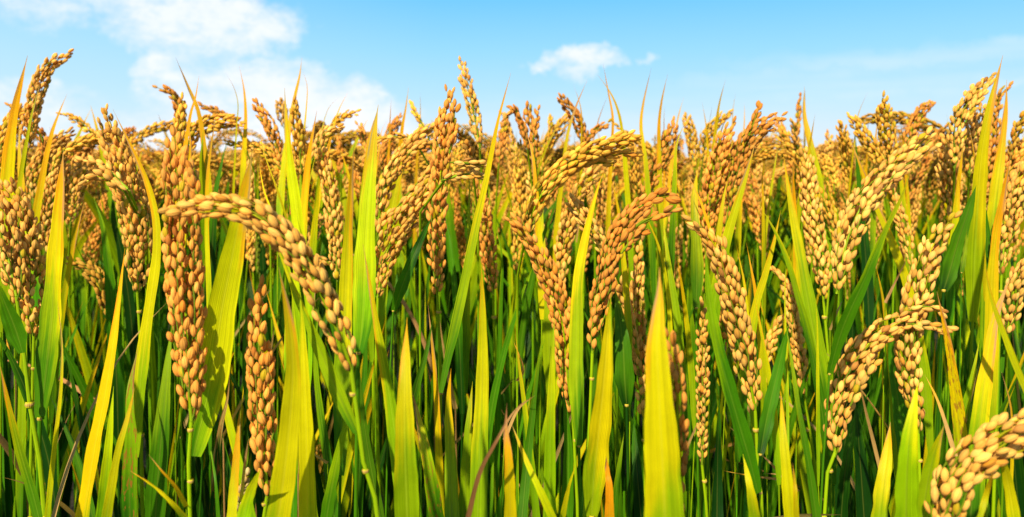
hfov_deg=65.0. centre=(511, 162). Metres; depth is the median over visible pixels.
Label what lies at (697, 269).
rice shoot
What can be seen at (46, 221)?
rice stalk
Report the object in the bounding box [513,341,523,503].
rice shoot
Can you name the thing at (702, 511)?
rice shoot
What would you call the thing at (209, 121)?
rice stalk
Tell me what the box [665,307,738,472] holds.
rice shoot
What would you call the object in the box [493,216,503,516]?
rice shoot
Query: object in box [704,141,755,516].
rice shoot
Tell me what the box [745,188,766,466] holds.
rice stalk
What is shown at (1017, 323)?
rice stalk
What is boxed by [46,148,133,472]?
rice stalk
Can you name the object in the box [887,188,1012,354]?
rice stalk
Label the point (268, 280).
rice stalk
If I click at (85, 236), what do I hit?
rice stalk
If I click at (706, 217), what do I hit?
rice shoot
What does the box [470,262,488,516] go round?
rice shoot
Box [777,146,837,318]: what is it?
rice stalk
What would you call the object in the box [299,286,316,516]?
rice shoot
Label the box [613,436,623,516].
rice shoot
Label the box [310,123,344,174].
rice stalk
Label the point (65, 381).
dead straw
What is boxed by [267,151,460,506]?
rice stalk
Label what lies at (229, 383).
rice shoot
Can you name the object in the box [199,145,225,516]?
rice shoot
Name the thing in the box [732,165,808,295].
rice stalk
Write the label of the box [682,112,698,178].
rice stalk
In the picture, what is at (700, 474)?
rice shoot
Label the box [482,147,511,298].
rice stalk
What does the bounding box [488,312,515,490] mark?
rice shoot
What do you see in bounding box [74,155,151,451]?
rice stalk
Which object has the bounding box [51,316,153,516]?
dead straw
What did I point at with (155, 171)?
rice stalk
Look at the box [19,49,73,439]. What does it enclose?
rice stalk
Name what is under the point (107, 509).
rice shoot
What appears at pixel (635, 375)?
rice shoot
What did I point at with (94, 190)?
rice stalk
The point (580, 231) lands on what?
rice shoot
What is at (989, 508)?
rice shoot
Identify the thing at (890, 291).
rice shoot
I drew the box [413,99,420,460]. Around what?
rice shoot
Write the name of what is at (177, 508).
rice shoot
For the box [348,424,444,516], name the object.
rice shoot
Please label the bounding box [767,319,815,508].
rice shoot
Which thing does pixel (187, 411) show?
rice shoot
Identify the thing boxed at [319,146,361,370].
rice stalk
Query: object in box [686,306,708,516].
rice shoot
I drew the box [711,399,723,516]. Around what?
rice shoot
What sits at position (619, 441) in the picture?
rice shoot
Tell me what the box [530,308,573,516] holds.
rice shoot
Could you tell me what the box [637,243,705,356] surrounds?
rice shoot
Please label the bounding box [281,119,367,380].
rice stalk
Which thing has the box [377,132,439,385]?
rice stalk
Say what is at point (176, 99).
rice stalk
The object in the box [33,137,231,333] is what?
rice stalk
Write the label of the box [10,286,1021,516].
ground
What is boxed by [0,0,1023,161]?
sky
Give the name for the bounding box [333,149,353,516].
rice shoot
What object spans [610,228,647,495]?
rice stalk
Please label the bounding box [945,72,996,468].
rice stalk
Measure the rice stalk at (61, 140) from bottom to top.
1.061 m
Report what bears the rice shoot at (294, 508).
on the ground
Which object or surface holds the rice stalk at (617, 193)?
on the ground
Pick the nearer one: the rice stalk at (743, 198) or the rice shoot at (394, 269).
the rice shoot at (394, 269)
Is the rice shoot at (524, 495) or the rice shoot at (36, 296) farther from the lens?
the rice shoot at (36, 296)
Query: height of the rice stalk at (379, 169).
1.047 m
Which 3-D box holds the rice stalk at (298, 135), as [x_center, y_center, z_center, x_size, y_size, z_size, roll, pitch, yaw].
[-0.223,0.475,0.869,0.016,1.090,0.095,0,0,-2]
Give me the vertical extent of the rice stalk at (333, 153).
1.043 m
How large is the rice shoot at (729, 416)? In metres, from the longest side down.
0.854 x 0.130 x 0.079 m
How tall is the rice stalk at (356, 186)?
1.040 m
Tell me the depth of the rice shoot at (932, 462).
0.43 m
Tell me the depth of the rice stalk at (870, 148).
0.92 m
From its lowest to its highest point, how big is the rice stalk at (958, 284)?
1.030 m
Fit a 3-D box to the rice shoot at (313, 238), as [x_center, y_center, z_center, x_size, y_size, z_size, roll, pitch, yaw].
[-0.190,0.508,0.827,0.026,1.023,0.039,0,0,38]
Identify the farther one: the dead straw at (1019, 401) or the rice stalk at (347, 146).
the rice stalk at (347, 146)
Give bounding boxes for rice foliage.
[7,115,1023,516]
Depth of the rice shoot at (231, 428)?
0.73 m
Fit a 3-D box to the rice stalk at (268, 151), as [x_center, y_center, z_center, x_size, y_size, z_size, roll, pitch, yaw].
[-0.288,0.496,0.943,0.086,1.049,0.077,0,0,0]
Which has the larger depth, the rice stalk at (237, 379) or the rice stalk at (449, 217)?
the rice stalk at (237, 379)
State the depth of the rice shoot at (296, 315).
0.62 m
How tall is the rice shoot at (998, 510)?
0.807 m
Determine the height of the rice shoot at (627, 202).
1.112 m
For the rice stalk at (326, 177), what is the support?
on the ground
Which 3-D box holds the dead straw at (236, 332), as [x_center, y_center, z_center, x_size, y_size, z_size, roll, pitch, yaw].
[-0.340,0.573,0.969,0.010,0.855,0.149,0,0,35]
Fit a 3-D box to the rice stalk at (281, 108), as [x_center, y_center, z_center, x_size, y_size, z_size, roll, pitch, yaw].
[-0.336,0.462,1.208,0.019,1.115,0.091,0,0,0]
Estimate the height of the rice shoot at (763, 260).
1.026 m
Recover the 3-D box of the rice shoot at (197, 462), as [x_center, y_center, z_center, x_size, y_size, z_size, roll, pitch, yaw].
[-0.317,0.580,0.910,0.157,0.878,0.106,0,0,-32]
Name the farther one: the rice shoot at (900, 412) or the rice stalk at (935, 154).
the rice stalk at (935, 154)
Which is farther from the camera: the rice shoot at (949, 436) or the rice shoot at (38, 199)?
the rice shoot at (38, 199)
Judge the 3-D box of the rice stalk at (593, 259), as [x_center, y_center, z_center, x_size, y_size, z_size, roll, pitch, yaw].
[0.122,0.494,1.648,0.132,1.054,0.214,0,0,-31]
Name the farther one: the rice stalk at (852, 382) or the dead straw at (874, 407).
the dead straw at (874, 407)
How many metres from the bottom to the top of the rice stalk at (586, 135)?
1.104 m
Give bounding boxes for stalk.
[0,102,27,166]
[0,109,100,308]
[0,172,98,360]
[0,177,45,516]
[0,196,45,516]
[4,102,60,516]
[16,129,106,516]
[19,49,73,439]
[19,166,108,390]
[25,126,76,344]
[31,179,135,516]
[33,129,189,480]
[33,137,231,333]
[36,147,143,396]
[37,180,143,332]
[38,158,67,442]
[39,132,113,486]
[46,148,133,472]
[55,112,125,419]
[55,137,143,274]
[62,189,108,460]
[64,152,88,512]
[65,108,216,448]
[65,256,104,313]
[67,181,101,495]
[68,189,108,200]
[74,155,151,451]
[76,169,98,337]
[77,169,149,461]
[81,160,256,344]
[82,153,239,516]
[93,150,162,472]
[96,103,152,516]
[99,126,164,320]
[133,150,168,300]
[135,168,161,309]
[137,145,232,512]
[141,156,189,398]
[143,149,363,457]
[144,160,172,331]
[152,84,186,492]
[157,192,379,516]
[160,125,252,516]
[161,149,241,246]
[171,92,186,516]
[179,113,245,506]
[188,156,239,265]
[195,141,335,424]
[197,101,258,378]
[214,153,237,422]
[223,138,286,180]
[226,170,268,474]
[231,181,246,434]
[236,147,329,298]
[237,152,297,477]
[237,467,249,513]
[243,229,254,466]
[244,274,277,516]
[252,98,286,293]
[252,152,354,478]
[255,149,291,381]
[256,236,268,279]
[258,158,336,479]
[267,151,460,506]
[275,97,290,302]
[275,138,405,336]
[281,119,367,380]
[285,152,390,304]
[287,169,339,254]
[289,95,306,183]
[291,130,381,302]
[305,131,436,436]
[306,213,338,267]
[307,144,439,405]
[308,165,384,468]
[309,176,331,281]
[310,120,364,451]
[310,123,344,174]
[314,135,343,516]
[314,147,347,352]
[316,109,360,443]
[316,439,321,461]
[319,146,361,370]
[335,136,343,257]
[353,151,455,356]
[353,156,360,376]
[355,121,375,242]
[356,167,467,404]
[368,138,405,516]
[374,122,434,474]
[374,165,435,492]
[376,113,402,444]
[376,130,440,397]
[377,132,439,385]
[377,160,425,400]
[380,138,434,296]
[381,167,414,492]
[395,155,469,516]
[404,146,551,398]
[408,173,441,303]
[409,100,441,438]
[419,158,494,516]
[426,74,510,423]
[426,127,566,471]
[428,119,508,488]
[435,196,588,448]
[457,181,490,352]
[458,56,484,294]
[458,164,579,454]
[458,170,530,398]
[459,112,568,450]
[461,139,478,352]
[474,178,498,510]
[478,185,507,392]
[480,146,568,353]
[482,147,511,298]
[490,164,567,291]
[491,140,601,516]
[495,114,508,360]
[497,188,559,295]
[498,141,656,482]
[501,104,533,508]
[502,144,656,401]
[504,212,578,516]
[507,146,623,361]
[508,145,603,418]
[511,138,527,441]
[516,129,643,511]
[521,144,655,373]
[523,100,540,508]
[528,168,603,406]
[535,113,569,443]
[553,165,599,516]
[556,160,641,310]
[557,93,611,297]
[565,193,618,467]
[566,168,690,504]
[569,159,605,277]
[583,187,682,516]
[598,160,651,335]
[600,159,616,299]
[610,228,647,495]
[611,105,757,360]
[615,167,634,279]
[616,169,657,373]
[624,131,641,438]
[631,158,702,416]
[635,167,700,337]
[637,116,678,435]
[640,166,677,324]
[641,158,751,334]
[643,169,746,264]
[645,167,752,470]
[652,148,700,321]
[655,144,808,516]
[665,327,689,516]
[667,171,731,280]
[671,164,690,189]
[676,141,765,427]
[677,150,800,425]
[677,179,787,516]
[681,214,763,516]
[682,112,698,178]
[691,140,779,516]
[695,296,709,516]
[697,109,733,328]
[697,217,710,318]
[698,116,735,269]
[700,150,787,489]
[719,100,787,401]
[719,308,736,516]
[724,178,786,282]
[727,205,789,327]
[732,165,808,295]
[736,133,835,342]
[742,114,860,421]
[742,152,859,433]
[745,175,807,339]
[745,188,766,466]
[747,139,846,471]
[748,169,790,326]
[758,314,783,511]
[759,172,770,418]
[770,266,819,501]
[772,126,812,436]
[773,157,835,325]
[774,168,822,347]
[774,169,841,404]
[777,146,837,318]
[777,177,847,327]
[783,165,820,310]
[789,118,802,480]
[790,92,801,402]
[796,135,947,454]
[798,146,834,516]
[801,156,887,330]
[811,176,850,297]
[822,311,916,516]
[824,129,833,346]
[828,145,939,312]
[829,184,899,464]
[830,126,941,505]
[835,120,855,293]
[839,133,884,357]
[840,142,890,461]
[846,112,888,416]
[853,184,891,306]
[857,111,1023,384]
[858,148,946,322]
[870,165,941,373]
[874,182,926,333]
[875,90,898,426]
[876,167,939,472]
[883,182,963,335]
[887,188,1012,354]
[888,190,914,293]
[893,210,962,482]
[894,100,935,321]
[894,165,960,467]
[896,163,938,276]
[898,122,953,303]
[912,134,1019,442]
[914,166,940,301]
[919,167,1020,273]
[920,152,946,391]
[924,408,1023,516]
[928,183,989,366]
[933,118,979,311]
[934,133,962,449]
[935,152,1023,452]
[941,188,988,282]
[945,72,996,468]
[961,102,986,397]
[970,176,1023,307]
[979,81,1013,359]
[980,177,1023,386]
[991,156,1023,516]
[993,139,1023,184]
[998,110,1023,498]
[1000,258,1023,516]
[1020,307,1023,325]
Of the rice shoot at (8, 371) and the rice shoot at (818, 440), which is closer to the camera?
the rice shoot at (818, 440)
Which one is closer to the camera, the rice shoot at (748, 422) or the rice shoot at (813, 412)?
the rice shoot at (748, 422)
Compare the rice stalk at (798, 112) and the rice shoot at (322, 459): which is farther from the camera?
the rice stalk at (798, 112)
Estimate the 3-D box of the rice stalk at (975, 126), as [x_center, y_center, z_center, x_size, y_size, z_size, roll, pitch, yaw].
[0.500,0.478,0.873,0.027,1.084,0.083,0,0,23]
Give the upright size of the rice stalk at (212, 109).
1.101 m
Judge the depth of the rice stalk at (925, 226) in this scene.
1.50 m
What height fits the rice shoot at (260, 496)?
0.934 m
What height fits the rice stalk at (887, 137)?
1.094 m
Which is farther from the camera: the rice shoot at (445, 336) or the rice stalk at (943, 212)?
the rice stalk at (943, 212)
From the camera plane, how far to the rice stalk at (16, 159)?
1.10 m
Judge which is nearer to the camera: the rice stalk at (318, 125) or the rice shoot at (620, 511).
the rice shoot at (620, 511)
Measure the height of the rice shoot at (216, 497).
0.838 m
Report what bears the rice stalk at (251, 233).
on the ground
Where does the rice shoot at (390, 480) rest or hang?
on the ground
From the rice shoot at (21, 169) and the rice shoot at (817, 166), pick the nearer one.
the rice shoot at (21, 169)
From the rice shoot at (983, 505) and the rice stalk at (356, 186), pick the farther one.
the rice stalk at (356, 186)
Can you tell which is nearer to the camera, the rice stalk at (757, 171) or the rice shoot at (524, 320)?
the rice shoot at (524, 320)
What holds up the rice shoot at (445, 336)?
on the ground
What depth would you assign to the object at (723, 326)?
0.74 m
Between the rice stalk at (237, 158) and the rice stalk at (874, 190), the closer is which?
the rice stalk at (874, 190)
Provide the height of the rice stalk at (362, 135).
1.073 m
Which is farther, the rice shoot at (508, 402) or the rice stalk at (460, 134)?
the rice stalk at (460, 134)
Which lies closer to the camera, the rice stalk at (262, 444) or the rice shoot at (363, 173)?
the rice stalk at (262, 444)
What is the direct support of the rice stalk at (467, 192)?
on the ground
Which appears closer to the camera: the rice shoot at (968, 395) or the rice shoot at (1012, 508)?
the rice shoot at (1012, 508)
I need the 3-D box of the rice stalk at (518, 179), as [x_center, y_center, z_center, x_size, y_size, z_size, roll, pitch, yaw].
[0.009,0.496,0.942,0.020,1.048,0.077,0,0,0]
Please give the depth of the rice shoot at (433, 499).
0.49 m
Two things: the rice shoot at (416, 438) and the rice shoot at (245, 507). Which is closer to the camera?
the rice shoot at (245, 507)
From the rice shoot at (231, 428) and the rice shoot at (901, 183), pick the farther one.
the rice shoot at (901, 183)
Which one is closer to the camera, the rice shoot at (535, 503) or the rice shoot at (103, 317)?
the rice shoot at (535, 503)
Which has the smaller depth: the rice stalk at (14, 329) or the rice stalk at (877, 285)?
the rice stalk at (14, 329)
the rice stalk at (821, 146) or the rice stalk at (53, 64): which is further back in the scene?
the rice stalk at (821, 146)
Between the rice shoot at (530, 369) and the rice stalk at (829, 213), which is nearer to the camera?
the rice stalk at (829, 213)
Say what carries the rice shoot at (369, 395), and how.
on the ground
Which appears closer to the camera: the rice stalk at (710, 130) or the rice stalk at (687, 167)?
the rice stalk at (710, 130)
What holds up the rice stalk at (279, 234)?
on the ground
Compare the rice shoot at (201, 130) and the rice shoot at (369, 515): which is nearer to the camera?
the rice shoot at (201, 130)
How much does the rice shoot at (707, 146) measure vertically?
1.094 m
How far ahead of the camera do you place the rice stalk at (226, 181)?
1.47 m
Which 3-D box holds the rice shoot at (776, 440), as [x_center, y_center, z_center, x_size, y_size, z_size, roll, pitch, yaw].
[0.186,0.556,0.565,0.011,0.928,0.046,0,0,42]
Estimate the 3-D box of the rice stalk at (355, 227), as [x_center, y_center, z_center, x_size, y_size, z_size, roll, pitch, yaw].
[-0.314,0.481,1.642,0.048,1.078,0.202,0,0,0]
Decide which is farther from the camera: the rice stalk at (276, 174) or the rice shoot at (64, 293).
the rice stalk at (276, 174)
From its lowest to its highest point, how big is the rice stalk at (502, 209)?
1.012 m
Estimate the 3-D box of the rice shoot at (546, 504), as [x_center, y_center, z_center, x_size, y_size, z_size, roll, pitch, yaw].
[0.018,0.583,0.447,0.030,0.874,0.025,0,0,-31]
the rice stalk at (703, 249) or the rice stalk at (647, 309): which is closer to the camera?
the rice stalk at (703, 249)
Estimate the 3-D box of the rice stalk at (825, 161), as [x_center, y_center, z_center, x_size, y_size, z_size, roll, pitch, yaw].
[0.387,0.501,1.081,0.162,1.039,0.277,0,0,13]
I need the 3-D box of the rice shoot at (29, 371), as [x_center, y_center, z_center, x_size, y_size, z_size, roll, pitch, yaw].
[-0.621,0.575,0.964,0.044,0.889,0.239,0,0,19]
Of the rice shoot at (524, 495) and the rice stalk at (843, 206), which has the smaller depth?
the rice shoot at (524, 495)
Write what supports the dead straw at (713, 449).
on the ground
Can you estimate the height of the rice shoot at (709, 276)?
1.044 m
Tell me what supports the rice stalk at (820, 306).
on the ground
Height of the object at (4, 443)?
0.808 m
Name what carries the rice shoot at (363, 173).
on the ground
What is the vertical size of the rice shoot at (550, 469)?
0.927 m
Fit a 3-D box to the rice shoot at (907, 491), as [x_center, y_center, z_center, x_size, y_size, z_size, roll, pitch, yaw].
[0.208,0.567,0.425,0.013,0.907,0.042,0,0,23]
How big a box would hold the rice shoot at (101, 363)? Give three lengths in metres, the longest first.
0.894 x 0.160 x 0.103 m
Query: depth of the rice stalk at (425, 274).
1.28 m
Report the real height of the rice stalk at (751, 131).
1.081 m
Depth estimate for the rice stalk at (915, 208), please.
1.09 m
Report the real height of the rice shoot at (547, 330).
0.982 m
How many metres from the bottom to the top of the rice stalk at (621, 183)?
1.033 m
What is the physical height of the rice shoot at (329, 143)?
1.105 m
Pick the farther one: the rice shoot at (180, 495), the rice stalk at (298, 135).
the rice stalk at (298, 135)
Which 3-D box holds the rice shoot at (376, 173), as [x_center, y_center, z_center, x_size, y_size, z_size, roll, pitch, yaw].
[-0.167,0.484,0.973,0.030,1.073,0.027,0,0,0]
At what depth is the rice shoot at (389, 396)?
0.51 m
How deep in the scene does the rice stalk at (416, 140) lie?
0.75 m
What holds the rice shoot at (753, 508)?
on the ground
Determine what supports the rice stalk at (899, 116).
on the ground
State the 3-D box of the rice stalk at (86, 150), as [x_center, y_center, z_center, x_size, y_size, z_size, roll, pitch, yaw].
[-0.527,0.486,1.043,0.163,1.070,0.125,0,0,19]
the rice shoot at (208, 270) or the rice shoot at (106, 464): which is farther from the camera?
the rice shoot at (208, 270)
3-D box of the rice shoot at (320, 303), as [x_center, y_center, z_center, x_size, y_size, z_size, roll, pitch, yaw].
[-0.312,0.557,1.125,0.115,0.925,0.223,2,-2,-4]
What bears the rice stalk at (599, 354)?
on the ground
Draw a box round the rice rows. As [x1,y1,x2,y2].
[16,123,1021,246]
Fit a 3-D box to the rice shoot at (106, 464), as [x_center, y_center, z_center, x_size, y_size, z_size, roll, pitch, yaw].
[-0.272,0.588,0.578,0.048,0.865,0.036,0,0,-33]
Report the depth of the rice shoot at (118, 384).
0.79 m
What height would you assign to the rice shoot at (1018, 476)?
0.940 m
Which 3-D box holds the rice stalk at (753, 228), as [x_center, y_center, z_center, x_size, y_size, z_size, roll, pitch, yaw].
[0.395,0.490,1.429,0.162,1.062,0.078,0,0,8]
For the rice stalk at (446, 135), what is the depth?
0.65 m
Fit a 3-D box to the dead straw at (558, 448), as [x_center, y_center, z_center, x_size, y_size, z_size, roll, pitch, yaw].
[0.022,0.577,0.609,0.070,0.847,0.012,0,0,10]
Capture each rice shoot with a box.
[0,55,27,508]
[0,329,109,516]
[0,337,58,516]
[0,367,42,516]
[2,286,26,516]
[2,296,90,516]
[2,302,82,514]
[2,342,95,511]
[8,334,27,393]
[9,276,105,458]
[14,85,39,516]
[17,130,48,491]
[26,341,35,438]
[30,97,65,486]
[34,150,63,499]
[42,253,103,418]
[44,302,62,516]
[49,201,84,446]
[51,385,234,516]
[51,399,95,516]
[54,268,103,516]
[60,227,103,470]
[61,289,139,516]
[63,262,204,516]
[64,234,133,454]
[64,345,97,509]
[75,251,124,516]
[76,245,274,511]
[94,199,124,516]
[94,389,254,516]
[95,387,113,516]
[101,388,134,516]
[111,188,137,366]
[113,110,160,516]
[120,268,185,460]
[120,349,137,516]
[131,471,187,516]
[138,318,243,516]
[143,317,238,511]
[143,385,185,516]
[145,325,171,516]
[152,459,187,514]
[154,308,251,516]
[154,309,279,516]
[158,249,190,413]
[165,284,282,513]
[173,79,198,516]
[176,59,214,446]
[177,278,256,515]
[179,115,191,511]
[197,246,250,296]
[199,137,211,480]
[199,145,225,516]
[205,112,216,478]
[209,376,229,516]
[210,448,219,516]
[213,333,276,463]
[214,320,385,516]
[220,403,332,516]
[226,411,239,516]
[229,79,238,429]
[229,351,416,516]
[237,276,317,451]
[237,468,260,516]
[238,67,246,416]
[240,438,248,500]
[242,290,268,516]
[249,269,334,473]
[259,165,298,341]
[260,134,307,352]
[263,296,352,475]
[266,267,300,516]
[267,294,367,516]
[272,231,343,399]
[276,60,301,440]
[278,321,423,516]
[284,98,312,387]
[284,333,297,516]
[292,112,316,319]
[298,447,327,480]
[299,78,307,198]
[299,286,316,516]
[309,104,331,184]
[309,159,320,320]
[312,291,368,459]
[313,302,387,502]
[313,307,337,516]
[314,96,345,464]
[314,325,327,447]
[320,331,383,516]
[320,406,352,516]
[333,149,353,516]
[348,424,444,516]
[352,108,377,516]
[355,118,374,246]
[359,376,384,516]
[363,246,395,485]
[366,124,384,493]
[370,283,435,510]
[374,363,501,516]
[377,249,411,516]
[384,108,390,515]
[385,219,430,516]
[387,248,485,487]
[392,87,408,516]
[394,322,418,516]
[396,257,452,497]
[396,298,437,516]
[412,320,432,416]
[412,392,443,516]
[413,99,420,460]
[414,360,504,501]
[421,340,544,516]
[428,309,444,516]
[429,312,531,516]
[431,282,449,405]
[435,266,585,516]
[445,372,459,516]
[446,220,464,471]
[458,381,472,516]
[463,179,469,416]
[466,320,534,457]
[466,404,520,516]
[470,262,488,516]
[474,304,568,516]
[488,268,532,450]
[488,300,543,452]
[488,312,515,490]
[490,364,613,516]
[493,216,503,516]
[501,368,557,442]
[501,396,533,516]
[503,407,516,516]
[512,426,555,516]
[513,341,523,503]
[515,333,539,516]
[517,339,541,516]
[518,190,558,386]
[526,132,544,481]
[528,271,641,507]
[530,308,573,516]
[533,292,614,516]
[541,213,555,394]
[543,315,555,516]
[553,86,584,297]
[554,277,625,516]
[560,384,573,516]
[560,465,575,516]
[564,267,648,433]
[569,174,602,516]
[574,87,582,239]
[576,103,604,257]
[583,297,612,516]
[583,309,762,516]
[589,256,622,500]
[599,316,665,495]
[600,78,633,516]
[601,280,704,516]
[603,65,613,245]
[604,458,613,516]
[609,319,642,458]
[611,179,631,462]
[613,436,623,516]
[614,290,634,516]
[631,381,737,516]
[632,422,644,516]
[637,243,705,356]
[639,71,655,303]
[643,208,674,410]
[644,267,683,516]
[645,287,726,516]
[653,304,735,516]
[657,74,667,284]
[663,101,682,302]
[663,106,665,323]
[663,219,690,516]
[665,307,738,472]
[668,125,683,309]
[677,259,695,516]
[683,217,771,516]
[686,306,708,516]
[689,177,728,473]
[690,174,703,516]
[700,243,791,516]
[702,104,708,515]
[703,83,724,307]
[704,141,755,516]
[706,141,732,516]
[706,175,728,498]
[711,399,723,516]
[713,339,821,515]
[714,305,838,516]
[714,314,810,516]
[727,471,780,515]
[729,98,734,447]
[731,353,814,516]
[735,211,780,516]
[737,250,754,444]
[738,103,744,516]
[743,456,759,516]
[747,248,767,516]
[755,300,780,515]
[756,322,789,505]
[760,206,830,516]
[760,273,920,516]
[760,281,832,513]
[761,161,765,484]
[762,139,781,330]
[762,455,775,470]
[764,325,895,516]
[764,473,799,505]
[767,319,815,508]
[771,353,830,516]
[776,267,842,515]
[777,289,819,410]
[780,398,793,516]
[783,117,814,514]
[783,154,836,516]
[784,270,788,444]
[785,322,820,516]
[792,159,799,477]
[793,468,798,516]
[802,89,832,345]
[803,325,865,516]
[815,302,820,506]
[819,309,888,488]
[820,169,910,516]
[821,252,829,329]
[829,302,841,516]
[832,261,939,515]
[835,390,869,516]
[837,309,945,516]
[845,101,863,364]
[850,139,933,453]
[855,137,873,465]
[855,405,872,516]
[856,272,888,458]
[859,281,906,359]
[859,348,1023,516]
[860,120,868,419]
[860,338,1000,485]
[860,386,879,465]
[868,127,876,442]
[871,422,891,516]
[874,251,981,471]
[876,268,897,480]
[882,261,905,449]
[882,316,985,515]
[888,322,907,454]
[894,383,919,516]
[895,127,908,369]
[901,127,910,269]
[913,287,966,435]
[918,424,944,516]
[919,241,945,308]
[927,379,957,516]
[928,282,980,433]
[934,187,975,508]
[935,305,1023,516]
[937,293,967,503]
[945,340,979,513]
[946,142,963,433]
[959,232,968,386]
[959,297,1023,495]
[960,274,1023,516]
[960,276,1010,516]
[965,56,1002,434]
[969,127,985,340]
[974,381,999,516]
[977,470,993,516]
[981,80,1007,352]
[983,154,1010,516]
[984,257,1023,391]
[985,211,1004,516]
[998,443,1019,516]
[1000,330,1023,464]
[1000,368,1013,478]
[1013,369,1023,465]
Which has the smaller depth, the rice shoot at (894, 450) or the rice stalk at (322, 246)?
the rice shoot at (894, 450)
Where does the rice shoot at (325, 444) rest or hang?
on the ground
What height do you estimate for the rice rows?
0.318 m
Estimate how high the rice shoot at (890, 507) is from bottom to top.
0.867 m
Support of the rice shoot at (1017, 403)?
on the ground
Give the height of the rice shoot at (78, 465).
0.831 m
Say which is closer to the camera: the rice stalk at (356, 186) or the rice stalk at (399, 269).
the rice stalk at (356, 186)
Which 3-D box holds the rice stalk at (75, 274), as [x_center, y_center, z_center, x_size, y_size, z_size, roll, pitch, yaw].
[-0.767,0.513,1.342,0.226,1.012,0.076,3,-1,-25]
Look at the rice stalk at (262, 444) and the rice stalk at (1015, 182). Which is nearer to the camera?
the rice stalk at (262, 444)
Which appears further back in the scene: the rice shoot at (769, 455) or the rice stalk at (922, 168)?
the rice stalk at (922, 168)
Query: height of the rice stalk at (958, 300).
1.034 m
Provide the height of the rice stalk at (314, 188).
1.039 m
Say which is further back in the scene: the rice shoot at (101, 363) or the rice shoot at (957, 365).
the rice shoot at (101, 363)
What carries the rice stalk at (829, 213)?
on the ground
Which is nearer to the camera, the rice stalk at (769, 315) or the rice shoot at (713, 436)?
the rice shoot at (713, 436)
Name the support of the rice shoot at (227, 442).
on the ground
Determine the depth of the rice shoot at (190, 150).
0.50 m
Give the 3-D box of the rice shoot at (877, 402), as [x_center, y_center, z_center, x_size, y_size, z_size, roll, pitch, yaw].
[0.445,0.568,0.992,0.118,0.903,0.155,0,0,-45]
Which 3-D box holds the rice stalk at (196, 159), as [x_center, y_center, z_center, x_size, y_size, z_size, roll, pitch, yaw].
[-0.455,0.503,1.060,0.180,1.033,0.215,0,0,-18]
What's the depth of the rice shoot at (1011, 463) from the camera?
0.47 m
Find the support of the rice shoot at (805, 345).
on the ground
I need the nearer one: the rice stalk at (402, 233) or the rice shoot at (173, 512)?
the rice stalk at (402, 233)
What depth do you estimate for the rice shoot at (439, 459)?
0.62 m
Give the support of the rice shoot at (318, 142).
on the ground
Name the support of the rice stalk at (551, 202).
on the ground
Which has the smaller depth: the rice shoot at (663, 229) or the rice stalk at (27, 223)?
the rice stalk at (27, 223)
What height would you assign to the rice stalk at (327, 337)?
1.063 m
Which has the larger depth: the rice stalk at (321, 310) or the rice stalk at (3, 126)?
the rice stalk at (321, 310)
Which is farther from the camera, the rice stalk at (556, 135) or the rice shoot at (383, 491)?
the rice stalk at (556, 135)
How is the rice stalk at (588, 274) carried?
on the ground
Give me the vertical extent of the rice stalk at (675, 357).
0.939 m
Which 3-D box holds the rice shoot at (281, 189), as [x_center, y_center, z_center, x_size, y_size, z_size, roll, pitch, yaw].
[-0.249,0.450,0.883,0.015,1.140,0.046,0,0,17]
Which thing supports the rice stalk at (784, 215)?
on the ground
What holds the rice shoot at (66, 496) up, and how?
on the ground
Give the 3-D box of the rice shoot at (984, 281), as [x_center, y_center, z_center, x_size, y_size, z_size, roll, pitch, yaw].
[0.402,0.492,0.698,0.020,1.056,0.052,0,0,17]
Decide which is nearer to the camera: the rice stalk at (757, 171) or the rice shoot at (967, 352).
the rice shoot at (967, 352)
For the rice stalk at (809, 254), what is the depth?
1.38 m
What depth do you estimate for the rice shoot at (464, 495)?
0.60 m
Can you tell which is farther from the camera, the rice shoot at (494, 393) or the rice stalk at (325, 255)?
the rice stalk at (325, 255)
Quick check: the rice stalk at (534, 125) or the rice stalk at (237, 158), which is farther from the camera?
the rice stalk at (237, 158)
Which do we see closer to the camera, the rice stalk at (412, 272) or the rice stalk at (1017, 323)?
the rice stalk at (1017, 323)
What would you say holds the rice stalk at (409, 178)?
on the ground
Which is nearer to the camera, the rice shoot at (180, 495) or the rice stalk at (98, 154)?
the rice shoot at (180, 495)
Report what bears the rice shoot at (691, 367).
on the ground
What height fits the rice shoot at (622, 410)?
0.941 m
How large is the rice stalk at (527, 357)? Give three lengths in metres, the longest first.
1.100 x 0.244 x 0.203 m
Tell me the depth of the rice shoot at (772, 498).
0.74 m
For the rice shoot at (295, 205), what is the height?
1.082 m
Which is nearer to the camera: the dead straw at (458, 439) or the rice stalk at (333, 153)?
the dead straw at (458, 439)
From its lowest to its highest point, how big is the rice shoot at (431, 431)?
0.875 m
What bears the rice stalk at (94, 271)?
on the ground
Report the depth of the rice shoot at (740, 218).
1.00 m
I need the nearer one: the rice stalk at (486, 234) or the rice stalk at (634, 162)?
the rice stalk at (486, 234)
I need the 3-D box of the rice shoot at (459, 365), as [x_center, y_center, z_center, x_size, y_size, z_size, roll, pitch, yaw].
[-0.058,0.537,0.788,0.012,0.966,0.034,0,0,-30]
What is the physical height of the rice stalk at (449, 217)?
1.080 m
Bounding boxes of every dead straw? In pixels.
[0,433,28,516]
[3,477,74,516]
[6,339,15,419]
[8,360,99,476]
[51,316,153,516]
[174,287,272,504]
[222,297,319,516]
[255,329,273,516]
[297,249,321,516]
[318,416,333,472]
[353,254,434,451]
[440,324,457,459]
[443,376,515,455]
[529,371,586,516]
[683,418,700,453]
[710,442,734,452]
[735,375,854,489]
[775,514,838,516]
[827,354,888,428]
[1012,332,1023,434]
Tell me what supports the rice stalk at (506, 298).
on the ground

